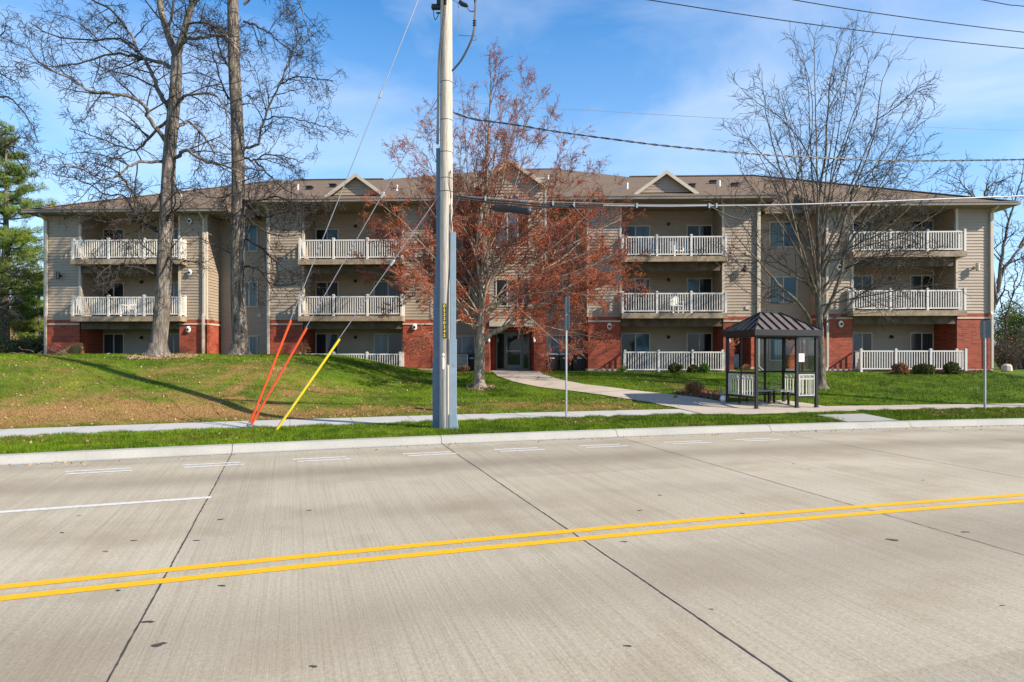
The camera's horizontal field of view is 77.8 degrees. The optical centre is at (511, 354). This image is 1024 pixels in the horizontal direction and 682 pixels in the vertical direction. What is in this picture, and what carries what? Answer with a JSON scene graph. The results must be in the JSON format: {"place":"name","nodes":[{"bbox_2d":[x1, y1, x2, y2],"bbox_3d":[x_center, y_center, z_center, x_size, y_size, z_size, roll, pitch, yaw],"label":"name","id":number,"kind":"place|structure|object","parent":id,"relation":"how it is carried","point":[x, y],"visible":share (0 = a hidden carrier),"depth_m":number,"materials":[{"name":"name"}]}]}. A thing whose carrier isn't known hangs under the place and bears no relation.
{"place":"outdoors","nodes":[
{"label":"outdoors","id":0,"kind":"place"},
{"bbox_2d":[0,409,707,437],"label":"sidewalk","id":1,"kind":"structure","parent":0,"point":[26,432],"depth_m":16.94,"materials":[{"name":"concrete"}]},
{"bbox_2d":[0,425,1023,681],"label":"road","id":2,"kind":"structure","parent":0,"point":[850,599],"depth_m":6.05,"materials":[{"name":"concrete"}]},
{"bbox_2d":[0,496,211,512],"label":"lane line","id":3,"kind":"object","parent":2,"relation":"on","point":[20,510],"visible":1,"depth_m":8.46,"materials":[{"name":"white paint"}]},
{"bbox_2d":[0,418,1023,465],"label":"kerb","id":4,"kind":"structure","parent":2,"relation":"on","point":[99,455],"depth_m":14.40,"materials":[{"name":"concrete"}]},
{"bbox_2d":[0,500,1023,600],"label":"line","id":5,"kind":"object","parent":2,"relation":"on","point":[158,581],"visible":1,"depth_m":6.44,"materials":[{"name":"yellow paint"}]},
{"bbox_2d":[0,493,1023,588],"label":"line","id":6,"kind":"object","parent":2,"relation":"on","point":[92,577],"visible":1,"depth_m":6.75,"materials":[{"name":"yellow paint"}]},
{"bbox_2d":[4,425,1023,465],"bbox_3d":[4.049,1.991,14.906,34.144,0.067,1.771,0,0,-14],"label":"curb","id":7,"kind":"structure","parent":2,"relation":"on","point":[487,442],"depth_m":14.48,"materials":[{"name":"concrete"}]},
{"bbox_2d":[60,495,1004,666],"bbox_3d":[1.240,1.997,7.174,12.057,0.001,5.806,0,0,-20],"label":"road stain","id":8,"kind":"object","parent":2,"relation":"on","point":[157,644],"visible":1,"depth_m":4.75,"materials":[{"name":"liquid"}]},
{"bbox_2d":[106,420,1022,681],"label":"slab joint","id":9,"kind":"object","parent":2,"relation":"on","point":[137,626],"visible":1,"depth_m":5.74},
{"bbox_2d":[0,316,1023,453],"bbox_3d":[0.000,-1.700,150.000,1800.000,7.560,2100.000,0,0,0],"label":"ground","id":10,"kind":"structure","parent":0,"point":[182,409],"depth_m":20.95,"materials":[{"name":"plant"}]},
{"bbox_2d":[0,332,42,353],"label":"bush","id":11,"kind":"object","parent":10,"relation":"on","point":[8,347],"visible":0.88,"depth_m":34.80,"materials":[{"name":"green plant"}]},
{"bbox_2d":[0,331,43,353],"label":"bush","id":12,"kind":"object","parent":10,"relation":"on","point":[40,346],"visible":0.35,"depth_m":36.12,"materials":[{"name":"green plant"}]},
{"bbox_2d":[0,6,47,338],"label":"bare oak tree","id":13,"kind":"object","parent":10,"relation":"on","point":[5,144],"visible":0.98,"depth_m":24.94,"materials":[{"name":"brown plant"}]},
{"bbox_2d":[10,274,43,343],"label":"pine tree","id":14,"kind":"object","parent":10,"relation":"on","point":[32,327],"visible":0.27,"depth_m":51.16,"materials":[{"name":"plant"}]},
{"bbox_2d":[0,119,57,342],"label":"pine tree","id":15,"kind":"object","parent":10,"relation":"on","point":[10,238],"visible":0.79,"depth_m":38.32,"materials":[{"name":"plant"}]},
{"bbox_2d":[9,344,69,355],"bbox_3d":[-18.046,-0.163,24.230,2.144,0.550,0.865,0,0,-21],"label":"fallen branch","id":16,"kind":"object","parent":10,"relation":"on","point":[46,349],"visible":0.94,"depth_m":24.25,"materials":[{"name":"brown wood"}]},
{"bbox_2d":[64,343,83,353],"bbox_3d":[-21.813,-0.266,31.611,1.008,0.785,0.812,0,0,0],"label":"shrub","id":17,"kind":"object","parent":10,"relation":"on","point":[77,349],"visible":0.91,"depth_m":31.53,"materials":[{"name":"plant"}]},
{"bbox_2d":[0,0,277,356],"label":"bare oak tree","id":18,"kind":"object","parent":10,"relation":"on","point":[158,343],"visible":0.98,"depth_m":23.49,"materials":[{"name":"brown plant"}]},
{"bbox_2d":[123,354,197,359],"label":"leaf litter","id":19,"kind":"object","parent":10,"relation":"on","point":[164,357],"visible":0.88,"depth_m":23.34,"materials":[{"name":"plant"}]},
{"bbox_2d":[166,0,357,355],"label":"bare oak tree","id":20,"kind":"object","parent":10,"relation":"on","point":[238,266],"visible":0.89,"depth_m":26.41,"materials":[{"name":"brown plant"}]},
{"bbox_2d":[296,339,310,353],"bbox_3d":[-10.242,-0.365,31.135,0.765,0.830,0.873,0,0,41],"label":"shrub","id":21,"kind":"object","parent":10,"relation":"on","point":[304,348],"visible":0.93,"depth_m":31.16,"materials":[{"name":"brown plant"}]},
{"bbox_2d":[299,352,403,366],"bbox_3d":[-8.050,0.450,32.004,5.127,1.220,0.788,0,0,2],"label":"patio fence","id":22,"kind":"object","parent":10,"relation":"on","point":[401,359],"visible":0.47,"depth_m":31.61,"materials":[{"name":"white plastic"}]},
{"bbox_2d":[457,354,469,370],"bbox_3d":[-2.657,0.375,32.886,0.840,0.890,0.840,0,0,2],"label":"condenser unit","id":23,"kind":"object","parent":10,"relation":"on","point":[462,360],"visible":0.49,"depth_m":32.48,"materials":[{"name":"grey metal"}]},
{"bbox_2d":[466,353,474,369],"bbox_3d":[-2.075,0.365,33.066,0.660,0.900,0.740,0,0,2],"label":"wheelie bin","id":24,"kind":"object","parent":10,"relation":"on","point":[471,358],"visible":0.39,"depth_m":32.77,"materials":[{"name":"black plastic"}]},
{"bbox_2d":[467,384,494,391],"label":"leaf litter","id":25,"kind":"object","parent":10,"relation":"on","point":[492,386],"visible":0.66,"depth_m":24.95,"materials":[{"name":"plant"}]},
{"bbox_2d":[351,36,653,388],"bbox_3d":[-0.591,-5.618,25.436,13.149,14.076,6.854,0,0,0],"label":"red maple tree","id":26,"kind":"object","parent":10,"relation":"on","point":[549,267],"visible":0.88,"depth_m":24.89,"materials":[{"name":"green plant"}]},
{"bbox_2d":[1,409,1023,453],"bbox_3d":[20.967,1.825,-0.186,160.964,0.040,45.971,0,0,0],"label":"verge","id":27,"kind":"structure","parent":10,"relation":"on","point":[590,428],"depth_m":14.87,"materials":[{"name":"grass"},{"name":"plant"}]},
{"bbox_2d":[431,0,476,429],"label":"utility pole","id":28,"kind":"object","parent":27,"relation":"on","point":[444,367],"visible":0.99,"depth_m":15.51,"materials":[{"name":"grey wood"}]},
{"bbox_2d":[247,0,417,426],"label":"guy wire","id":29,"kind":"object","parent":28,"relation":"attached to","point":[278,351],"visible":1,"depth_m":15.54,"materials":[{"name":"metal"}]},
{"bbox_2d":[249,100,436,426],"bbox_3d":[-4.082,-2.365,15.575,4.701,8.251,0.064,0,0,-2],"label":"guy wire","id":30,"kind":"object","parent":28,"relation":"attached to","point":[284,366],"visible":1,"depth_m":15.53,"materials":[{"name":"metal"}]},
{"bbox_2d":[275,194,439,430],"bbox_3d":[-3.698,-1.095,15.399,3.960,5.854,0.064,0,0,-7],"label":"guy wire","id":31,"kind":"object","parent":28,"relation":"attached to","point":[309,381],"visible":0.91,"depth_m":15.28,"materials":[{"name":"metal"}]},
{"bbox_2d":[452,100,1023,130],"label":"overhead wire","id":32,"kind":"object","parent":28,"relation":"attached to","point":[724,118],"visible":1,"depth_m":17.58,"materials":[{"name":"metal"}]},
{"bbox_2d":[453,195,1023,222],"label":"communication cable","id":33,"kind":"object","parent":28,"relation":"attached to","point":[500,206],"visible":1,"depth_m":16.51,"materials":[{"name":"rubber"}]},
{"bbox_2d":[453,112,1023,161],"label":"overhead cable","id":34,"kind":"object","parent":28,"relation":"attached to","point":[723,150],"visible":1,"depth_m":17.55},
{"bbox_2d":[649,0,1023,48],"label":"overhead wire","id":35,"kind":"object","parent":28,"relation":"attached to","point":[831,26],"visible":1,"depth_m":18.45,"materials":[{"name":"metal"}]},
{"bbox_2d":[794,0,1023,32],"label":"overhead wire","id":36,"kind":"object","parent":28,"relation":"attached to","point":[907,17],"visible":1,"depth_m":19.14,"materials":[{"name":"metal"}]},
{"bbox_2d":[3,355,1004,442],"bbox_3d":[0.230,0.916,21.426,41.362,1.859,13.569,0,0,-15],"label":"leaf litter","id":37,"kind":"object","parent":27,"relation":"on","point":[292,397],"visible":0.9,"depth_m":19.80,"materials":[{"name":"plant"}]},
{"bbox_2d":[565,296,569,416],"bbox_3d":[1.554,0.118,18.119,0.047,3.574,0.450,0,0,-13],"label":"street sign","id":38,"kind":"object","parent":27,"relation":"on","point":[567,311],"visible":0.98,"depth_m":18.08,"materials":[{"name":"grey metal"}]},
{"bbox_2d":[819,413,894,421],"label":"kerb ramp","id":39,"kind":"structure","parent":27,"relation":"on","point":[856,417],"depth_m":18.41,"materials":[{"name":"concrete"}]},
{"bbox_2d":[980,320,990,408],"bbox_3d":[15.655,0.385,21.000,0.047,3.045,0.460,0,0,-3],"label":"street sign","id":40,"kind":"object","parent":27,"relation":"on","point":[985,329],"visible":0.98,"depth_m":20.99,"materials":[{"name":"grey metal"}]},
{"bbox_2d":[21,159,1020,371],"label":"apartment building","id":41,"kind":"structure","parent":10,"relation":"on","point":[77,311],"depth_m":32.70,"materials":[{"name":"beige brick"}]},
{"bbox_2d":[103,333,124,353],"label":"sliding door","id":42,"kind":"structure","parent":41,"relation":"in","point":[113,343],"depth_m":34.57,"materials":[{"name":"grey glass"}]},
{"bbox_2d":[103,282,124,315],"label":"sliding door","id":43,"kind":"structure","parent":41,"relation":"in","point":[119,291],"depth_m":34.56,"materials":[{"name":"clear glass"}]},
{"bbox_2d":[103,229,124,258],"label":"sliding door","id":44,"kind":"structure","parent":41,"relation":"in","point":[104,230],"depth_m":34.57,"materials":[{"name":"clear glass"}]},
{"bbox_2d":[119,299,135,315],"bbox_3d":[-20.008,-2.445,33.084,0.600,0.950,0.525,0,0,13],"label":"patio chair","id":45,"kind":"object","parent":41,"relation":"on","point":[130,306],"visible":0.43,"depth_m":33.25,"materials":[{"name":"white paint"}]},
{"bbox_2d":[168,333,178,353],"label":"sliding door","id":46,"kind":"structure","parent":41,"relation":"in","point":[173,338],"depth_m":34.45,"materials":[{"name":"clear glass"}]},
{"bbox_2d":[170,282,177,315],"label":"sliding door","id":47,"kind":"structure","parent":41,"relation":"in","point":[174,292],"depth_m":34.45,"materials":[{"name":"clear glass"}]},
{"bbox_2d":[172,228,177,258],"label":"sliding door","id":48,"kind":"structure","parent":41,"relation":"in","point":[175,234],"depth_m":34.44,"materials":[{"name":"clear glass"}]},
{"bbox_2d":[245,224,257,251],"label":"window","id":49,"kind":"structure","parent":41,"relation":"in","point":[253,232],"depth_m":34.04,"materials":[{"name":"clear glass"}]},
{"bbox_2d":[245,281,257,306],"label":"window","id":50,"kind":"structure","parent":41,"relation":"in","point":[251,299],"depth_m":34.04,"materials":[{"name":"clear glass"}]},
{"bbox_2d":[248,336,257,353],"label":"window","id":51,"kind":"structure","parent":41,"relation":"in","point":[252,340],"depth_m":34.04,"materials":[{"name":"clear glass"}]},
{"bbox_2d":[315,333,338,353],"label":"sliding door","id":52,"kind":"structure","parent":41,"relation":"in","point":[324,342],"depth_m":34.16,"materials":[{"name":"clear glass"}]},
{"bbox_2d":[315,281,338,315],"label":"sliding door","id":53,"kind":"structure","parent":41,"relation":"in","point":[334,288],"depth_m":34.15,"materials":[{"name":"grey glass"}]},
{"bbox_2d":[315,229,338,258],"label":"sliding door","id":54,"kind":"structure","parent":41,"relation":"in","point":[319,233],"depth_m":34.16,"materials":[{"name":"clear glass"}]},
{"bbox_2d":[374,333,401,363],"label":"sliding door","id":55,"kind":"structure","parent":41,"relation":"in","point":[384,343],"depth_m":34.04,"materials":[{"name":"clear glass"}]},
{"bbox_2d":[374,281,401,315],"bbox_3d":[-6.645,-2.950,34.047,1.566,2.000,0.050,0,0,2],"label":"sliding door","id":56,"kind":"structure","parent":41,"relation":"in","point":[382,288],"depth_m":34.05,"materials":[{"name":"grey glass"}]},
{"bbox_2d":[374,228,401,258],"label":"sliding door","id":57,"kind":"structure","parent":41,"relation":"in","point":[380,246],"depth_m":34.05,"materials":[{"name":"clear glass"}]},
{"bbox_2d":[453,223,473,249],"bbox_3d":[-2.640,-6.276,33.656,1.382,1.473,0.050,0,0,2],"label":"window","id":58,"kind":"structure","parent":41,"relation":"in","point":[457,243],"depth_m":33.66,"materials":[{"name":"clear glass"}]},
{"bbox_2d":[456,336,474,355],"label":"window","id":59,"kind":"structure","parent":41,"relation":"in","point":[465,344],"depth_m":33.64,"materials":[{"name":"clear glass"}]},
{"bbox_2d":[496,212,528,247],"bbox_3d":[0.031,-6.142,31.261,1.667,1.755,0.050,0,0,2],"label":"window","id":60,"kind":"structure","parent":41,"relation":"in","point":[509,216],"depth_m":31.26,"materials":[{"name":"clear glass"}]},
{"bbox_2d":[496,279,528,306],"bbox_3d":[0.031,-3.064,31.261,1.667,1.368,0.050,0,0,2],"label":"window","id":61,"kind":"structure","parent":41,"relation":"in","point":[500,284],"depth_m":31.27,"materials":[{"name":"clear glass"}]},
{"bbox_2d":[496,332,528,369],"bbox_3d":[0.046,-0.190,32.608,1.711,1.940,0.168,0,0,2],"label":"entrance door","id":62,"kind":"structure","parent":41,"relation":"in","point":[512,353],"depth_m":32.65,"materials":[{"name":"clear glass"}]},
{"bbox_2d":[549,222,575,250],"bbox_3d":[2.677,-6.242,33.471,1.398,1.465,0.050,0,0,2],"label":"window","id":63,"kind":"structure","parent":41,"relation":"in","point":[575,222],"depth_m":33.46,"materials":[{"name":"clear glass"}]},
{"bbox_2d":[549,279,575,304],"bbox_3d":[2.677,-3.312,33.471,1.398,1.401,0.050,0,0,2],"label":"window","id":64,"kind":"structure","parent":41,"relation":"in","point":[560,279],"depth_m":33.46,"materials":[{"name":"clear glass"}]},
{"bbox_2d":[549,335,575,359],"bbox_3d":[2.677,-0.382,33.471,1.398,1.337,0.050,0,0,2],"label":"window","id":65,"kind":"structure","parent":41,"relation":"in","point":[552,342],"depth_m":33.47,"materials":[{"name":"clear glass"}]},
{"bbox_2d":[621,333,649,368],"bbox_3d":[6.530,-0.170,33.586,1.556,2.000,0.050,0,0,2],"label":"sliding door","id":66,"kind":"structure","parent":41,"relation":"in","point":[631,342],"depth_m":33.58,"materials":[{"name":"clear glass"}]},
{"bbox_2d":[622,278,649,312],"bbox_3d":[6.530,-3.060,33.586,1.556,2.000,0.050,0,0,2],"label":"sliding door","id":67,"kind":"structure","parent":41,"relation":"in","point":[647,280],"depth_m":33.58,"materials":[{"name":"grey glass"}]},
{"bbox_2d":[622,225,649,255],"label":"sliding door","id":68,"kind":"structure","parent":41,"relation":"in","point":[633,230],"depth_m":33.58,"materials":[{"name":"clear glass"}]},
{"bbox_2d":[669,296,683,312],"bbox_3d":[8.353,-2.545,32.294,0.600,0.950,0.525,0,0,-9],"label":"patio chair","id":69,"kind":"object","parent":41,"relation":"on","point":[676,304],"visible":0.57,"depth_m":32.49,"materials":[{"name":"white paint"}]},
{"bbox_2d":[669,241,683,255],"bbox_3d":[8.380,-5.345,32.394,0.600,0.950,0.525,0,0,-21],"label":"patio chair","id":70,"kind":"object","parent":41,"relation":"on","point":[674,248],"visible":0.52,"depth_m":32.52,"materials":[{"name":"white paint"}]},
{"bbox_2d":[683,241,696,255],"bbox_3d":[9.021,-5.345,32.271,0.600,0.950,0.525,0,0,2],"label":"patio chair","id":71,"kind":"object","parent":41,"relation":"on","point":[688,247],"visible":0.48,"depth_m":32.50,"materials":[{"name":"white plastic"}]},
{"bbox_2d":[686,333,712,368],"bbox_3d":[9.883,-0.170,33.468,1.358,2.000,0.050,0,0,2],"label":"sliding door","id":72,"kind":"structure","parent":41,"relation":"in","point":[698,342],"depth_m":33.46,"materials":[{"name":"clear glass"}]},
{"bbox_2d":[686,278,712,312],"bbox_3d":[9.883,-3.060,33.468,1.358,2.000,0.050,0,0,2],"label":"sliding door","id":73,"kind":"structure","parent":41,"relation":"in","point":[697,285],"depth_m":33.46,"materials":[{"name":"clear glass"}]},
{"bbox_2d":[686,225,712,255],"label":"sliding door","id":74,"kind":"structure","parent":41,"relation":"in","point":[697,230],"depth_m":33.46,"materials":[{"name":"grey glass"}]},
{"bbox_2d":[769,339,781,360],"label":"window","id":75,"kind":"structure","parent":41,"relation":"in","point":[775,345],"depth_m":33.08,"materials":[{"name":"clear glass"}]},
{"bbox_2d":[769,221,797,247],"bbox_3d":[14.145,-6.277,33.071,1.458,1.353,0.050,0,0,2],"label":"window","id":76,"kind":"structure","parent":41,"relation":"in","point":[772,237],"depth_m":33.07,"materials":[{"name":"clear glass"}]},
{"bbox_2d":[769,276,797,303],"bbox_3d":[14.145,-3.382,33.071,1.458,1.416,0.050,0,0,2],"label":"window","id":77,"kind":"structure","parent":41,"relation":"in","point":[789,283],"depth_m":33.06,"materials":[{"name":"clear glass"}]},
{"bbox_2d":[853,332,872,370],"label":"sliding door","id":78,"kind":"structure","parent":41,"relation":"in","point":[864,340],"depth_m":33.16,"materials":[{"name":"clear glass"}]},
{"bbox_2d":[854,275,872,309],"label":"sliding door","id":79,"kind":"structure","parent":41,"relation":"in","point":[857,277],"depth_m":33.16,"materials":[{"name":"grey glass"}]},
{"bbox_2d":[854,220,872,251],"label":"sliding door","id":80,"kind":"structure","parent":41,"relation":"in","point":[855,225],"depth_m":33.16,"materials":[{"name":"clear glass"}]},
{"bbox_2d":[909,332,933,367],"bbox_3d":[21.355,-0.170,33.070,1.211,2.000,0.050,0,0,2],"label":"sliding door","id":81,"kind":"structure","parent":41,"relation":"in","point":[918,340],"depth_m":33.07,"materials":[{"name":"grey glass"}]},
{"bbox_2d":[909,275,933,309],"bbox_3d":[21.355,-3.160,33.070,1.211,2.000,0.050,0,0,2],"label":"sliding door","id":82,"kind":"structure","parent":41,"relation":"in","point":[916,279],"depth_m":33.07,"materials":[{"name":"grey glass"}]},
{"bbox_2d":[909,220,933,250],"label":"sliding door","id":83,"kind":"structure","parent":41,"relation":"in","point":[914,221],"depth_m":33.06,"materials":[{"name":"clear glass"}]},
{"bbox_2d":[547,353,558,369],"bbox_3d":[2.084,0.365,32.971,0.640,0.900,0.740,0,0,2],"label":"wheelie bin","id":84,"kind":"object","parent":10,"relation":"on","point":[553,363],"visible":0.84,"depth_m":32.68,"materials":[{"name":"black plastic"}]},
{"bbox_2d":[559,353,570,369],"bbox_3d":[2.756,0.365,32.947,0.640,0.900,0.740,0,0,2],"label":"wheelie bin","id":85,"kind":"object","parent":10,"relation":"on","point":[562,360],"visible":0.8,"depth_m":32.66,"materials":[{"name":"black plastic"}]},
{"bbox_2d":[572,353,585,369],"bbox_3d":[3.474,0.365,32.922,0.780,0.900,0.740,0,0,2],"label":"wheelie bin","id":86,"kind":"object","parent":10,"relation":"on","point":[578,362],"visible":0.78,"depth_m":32.63,"materials":[{"name":"black plastic"}]},
{"bbox_2d":[623,350,725,371],"bbox_3d":[8.037,0.350,31.442,5.064,1.220,0.788,0,0,2],"label":"patio fence","id":87,"kind":"object","parent":10,"relation":"on","point":[722,360],"visible":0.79,"depth_m":31.10,"materials":[{"name":"white plastic"}]},
{"bbox_2d":[667,362,683,372],"bbox_3d":[7.877,0.640,30.529,0.801,0.589,0.551,0,0,26],"label":"shrub","id":88,"kind":"object","parent":10,"relation":"on","point":[673,367],"visible":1,"depth_m":30.42,"materials":[{"name":"green plant"}]},
{"bbox_2d":[686,364,700,372],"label":"shrub","id":89,"kind":"object","parent":10,"relation":"on","point":[692,368],"visible":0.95,"depth_m":30.37,"materials":[{"name":"green plant"}]},
{"bbox_2d":[674,388,725,400],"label":"mulch","id":90,"kind":"object","parent":10,"relation":"on","point":[712,394],"visible":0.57,"depth_m":24.10,"materials":[{"name":"wood"}]},
{"bbox_2d":[684,380,706,393],"bbox_3d":[6.996,1.265,24.294,0.962,0.676,0.752,0,0,-41],"label":"dried plant","id":91,"kind":"object","parent":90,"relation":"on","point":[693,387],"visible":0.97,"depth_m":24.16,"materials":[{"name":"brown plant"}]},
{"bbox_2d":[700,363,709,372],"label":"shrub","id":92,"kind":"object","parent":10,"relation":"on","point":[704,367],"visible":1,"depth_m":30.34,"materials":[{"name":"green plant"}]},
{"bbox_2d":[679,400,855,413],"bbox_3d":[8.556,1.685,21.300,6.205,0.201,4.480,0,0,0],"label":"shelter pad","id":93,"kind":"object","parent":10,"relation":"on","point":[777,406],"visible":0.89,"depth_m":20.95,"materials":[{"name":"concrete"}]},
{"bbox_2d":[721,312,822,407],"bbox_3d":[8.945,0.134,21.934,2.570,3.240,2.000,0,0,-13],"label":"bus shelter","id":94,"kind":"object","parent":93,"relation":"on","point":[798,337],"visible":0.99,"depth_m":21.60,"materials":[{"name":"brown metal"}]},
{"bbox_2d":[686,9,968,389],"bbox_3d":[13.183,-6.631,25.840,12.761,16.213,5.984,0,0,-5],"label":"bare tree","id":95,"kind":"object","parent":10,"relation":"on","point":[816,287],"visible":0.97,"depth_m":25.73,"materials":[{"name":"plant"}]},
{"bbox_2d":[891,362,909,373],"bbox_3d":[18.335,0.641,29.972,0.760,0.616,0.683,0,0,-29],"label":"shrub","id":96,"kind":"object","parent":10,"relation":"on","point":[901,367],"visible":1,"depth_m":29.81,"materials":[{"name":"brown plant"}]},
{"bbox_2d":[854,348,967,371],"bbox_3d":[19.433,0.300,31.044,5.079,1.220,0.788,0,0,2],"label":"patio fence","id":97,"kind":"object","parent":10,"relation":"on","point":[960,357],"visible":0.77,"depth_m":30.71,"materials":[{"name":"white plastic"}]},
{"bbox_2d":[912,363,934,373],"bbox_3d":[19.444,0.679,29.911,0.963,0.621,0.787,0,0,-27],"label":"shrub","id":98,"kind":"object","parent":10,"relation":"on","point":[924,368],"visible":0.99,"depth_m":29.79,"materials":[{"name":"green plant"}]},
{"bbox_2d":[889,369,991,373],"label":"mulch","id":99,"kind":"object","parent":10,"relation":"on","point":[943,371],"visible":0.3,"depth_m":30.43,"materials":[{"name":"wood"}]},
{"bbox_2d":[943,361,961,373],"bbox_3d":[20.784,0.615,29.936,0.820,0.668,0.825,0,0,0],"label":"shrub","id":100,"kind":"object","parent":10,"relation":"on","point":[950,367],"visible":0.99,"depth_m":29.77,"materials":[{"name":"green plant"}]},
{"bbox_2d":[935,154,1023,331],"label":"bare tree","id":101,"kind":"object","parent":10,"relation":"on","point":[1001,273],"visible":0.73,"depth_m":45.94,"materials":[{"name":"plant"}]},
{"bbox_2d":[994,299,1023,362],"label":"bush","id":102,"kind":"object","parent":10,"relation":"on","point":[1016,319],"visible":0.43,"depth_m":43.81,"materials":[{"name":"plant"}]},
{"bbox_2d":[994,333,1023,369],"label":"bush","id":103,"kind":"object","parent":10,"relation":"on","point":[1003,356],"visible":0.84,"depth_m":34.30,"materials":[{"name":"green plant"}]},
{"bbox_2d":[994,327,1023,368],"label":"bush","id":104,"kind":"object","parent":10,"relation":"on","point":[1021,364],"visible":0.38,"depth_m":36.02,"materials":[{"name":"green plant"}]},
{"bbox_2d":[994,253,1023,368],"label":"bare tree","id":105,"kind":"object","parent":10,"relation":"on","point":[1010,300],"visible":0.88,"depth_m":35.98,"materials":[{"name":"plant"}]},
{"bbox_2d":[0,0,1023,350],"label":"sky","id":106,"kind":"structure","parent":0,"point":[634,57],"materials":[{"name":"blue"}]},
{"bbox_2d":[491,370,725,412],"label":"entry path","id":107,"kind":"structure","parent":0,"point":[547,381],"depth_m":24.52,"materials":[{"name":"concrete"}]},
{"bbox_2d":[710,403,1023,414],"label":"sidewalk","id":108,"kind":"structure","parent":0,"point":[901,407],"depth_m":21.89,"materials":[{"name":"concrete"}]},
{"bbox_2d":[1001,364,1012,371],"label":"stone block","id":109,"kind":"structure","parent":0,"point":[1006,368],"depth_m":30.89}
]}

